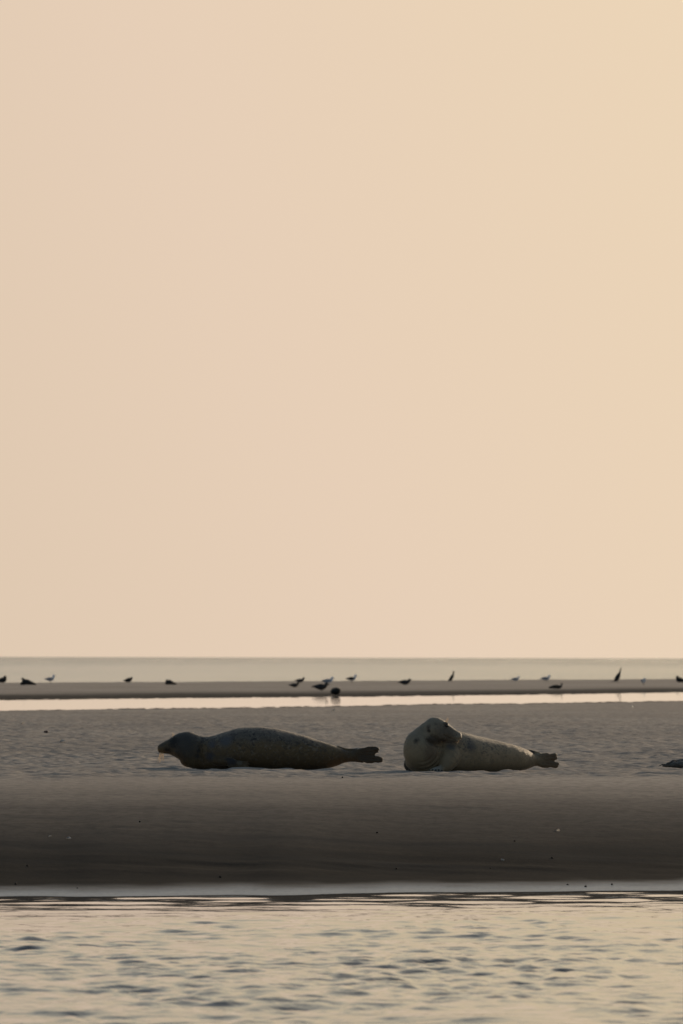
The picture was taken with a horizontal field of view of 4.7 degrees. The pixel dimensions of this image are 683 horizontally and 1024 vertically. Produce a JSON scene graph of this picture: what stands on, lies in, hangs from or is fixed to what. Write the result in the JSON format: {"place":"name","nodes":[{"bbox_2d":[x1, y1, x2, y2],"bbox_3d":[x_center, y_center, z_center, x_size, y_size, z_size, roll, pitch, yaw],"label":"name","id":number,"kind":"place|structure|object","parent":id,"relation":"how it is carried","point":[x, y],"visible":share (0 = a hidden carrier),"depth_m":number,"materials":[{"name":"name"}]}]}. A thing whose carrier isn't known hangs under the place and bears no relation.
{"place":"outdoors","nodes":[
{"label":"outdoors","id":0,"kind":"place"},
{"bbox_2d":[0,679,682,896],"bbox_3d":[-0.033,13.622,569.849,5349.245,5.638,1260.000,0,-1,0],"label":"sandbank","id":1,"kind":"structure","parent":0,"point":[605,797],"depth_m":59.65,"materials":[{"name":"grey sand"}]},
{"bbox_2d":[0,676,6,682],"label":"dark bird","id":2,"kind":"object","parent":1,"relation":"on","point":[3,679],"visible":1,"depth_m":286.67},
{"bbox_2d":[20,678,35,684],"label":"dark bird","id":3,"kind":"object","parent":1,"relation":"on","point":[26,682],"visible":1,"depth_m":267.88},
{"bbox_2d":[44,675,54,682],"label":"gull","id":4,"kind":"object","parent":1,"relation":"on","point":[50,678],"visible":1,"depth_m":290.70,"materials":[{"name":"grey"}]},
{"bbox_2d":[123,677,132,682],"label":"dark bird","id":5,"kind":"object","parent":1,"relation":"on","point":[129,680],"visible":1,"depth_m":291.97},
{"bbox_2d":[165,680,176,684],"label":"dark bird","id":6,"kind":"object","parent":1,"relation":"on","point":[168,682],"visible":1,"depth_m":273.78},
{"bbox_2d":[158,727,382,769],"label":"seal","id":7,"kind":"object","parent":1,"relation":"on","point":[266,747],"visible":0.92,"depth_m":71.02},
{"bbox_2d":[288,682,298,687],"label":"gull","id":8,"kind":"object","parent":1,"relation":"on","point":[294,685],"visible":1,"depth_m":259.10,"materials":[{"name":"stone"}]},
{"bbox_2d":[312,682,329,689],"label":"gull","id":9,"kind":"object","parent":1,"relation":"on","point":[320,686],"visible":1,"depth_m":237.83,"materials":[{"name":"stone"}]},
{"bbox_2d":[320,677,334,682],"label":"gull","id":10,"kind":"object","parent":1,"relation":"on","point":[328,680],"visible":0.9,"depth_m":280.74,"materials":[{"name":"grey"}]},
{"bbox_2d":[329,688,340,694],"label":"dark bird","id":11,"kind":"object","parent":1,"relation":"on","point":[335,691],"visible":1,"depth_m":217.51},
{"bbox_2d":[346,675,356,682],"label":"gull","id":12,"kind":"object","parent":1,"relation":"on","point":[351,679],"visible":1,"depth_m":298.54,"materials":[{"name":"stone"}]},
{"bbox_2d":[397,679,411,684],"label":"gull","id":13,"kind":"object","parent":1,"relation":"on","point":[405,682],"visible":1,"depth_m":288.88,"materials":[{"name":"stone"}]},
{"bbox_2d":[403,717,558,771],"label":"seal","id":14,"kind":"object","parent":1,"relation":"on","point":[434,744],"visible":0.84,"depth_m":69.50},
{"bbox_2d":[540,675,549,681],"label":"gull","id":15,"kind":"object","parent":1,"relation":"on","point":[546,678],"visible":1,"depth_m":323.04,"materials":[{"name":"grey"}]},
{"bbox_2d":[549,683,562,688],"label":"dark bird","id":16,"kind":"object","parent":1,"relation":"on","point":[556,686],"visible":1,"depth_m":259.04},
{"bbox_2d":[611,668,620,681],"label":"cormorant","id":17,"kind":"object","parent":1,"relation":"on","point":[617,677],"visible":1,"depth_m":318.53,"materials":[{"name":"black"}]},
{"bbox_2d":[659,759,682,767],"bbox_3d":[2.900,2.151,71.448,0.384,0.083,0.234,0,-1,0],"label":"seal","id":18,"kind":"object","parent":1,"relation":"on","point":[677,763],"visible":1,"depth_m":71.35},
{"bbox_2d":[676,676,682,681],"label":"dark bird","id":19,"kind":"object","parent":1,"relation":"on","point":[679,679],"visible":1,"depth_m":320.90},
{"bbox_2d":[0,890,682,1023],"bbox_3d":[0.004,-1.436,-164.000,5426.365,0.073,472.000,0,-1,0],"label":"channel","id":20,"kind":"object","parent":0,"point":[586,957],"visible":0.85,"depth_m":39.23,"materials":[{"name":"grey liquid"}]},
{"bbox_2d":[0,692,682,710],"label":"tide pool","id":21,"kind":"structure","parent":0,"point":[153,703],"depth_m":190.73,"materials":[{"name":"grey liquid"}]},
{"bbox_2d":[0,0,682,658],"label":"sky","id":22,"kind":"structure","parent":0,"point":[328,328],"materials":[{"name":"beige"}]}
]}

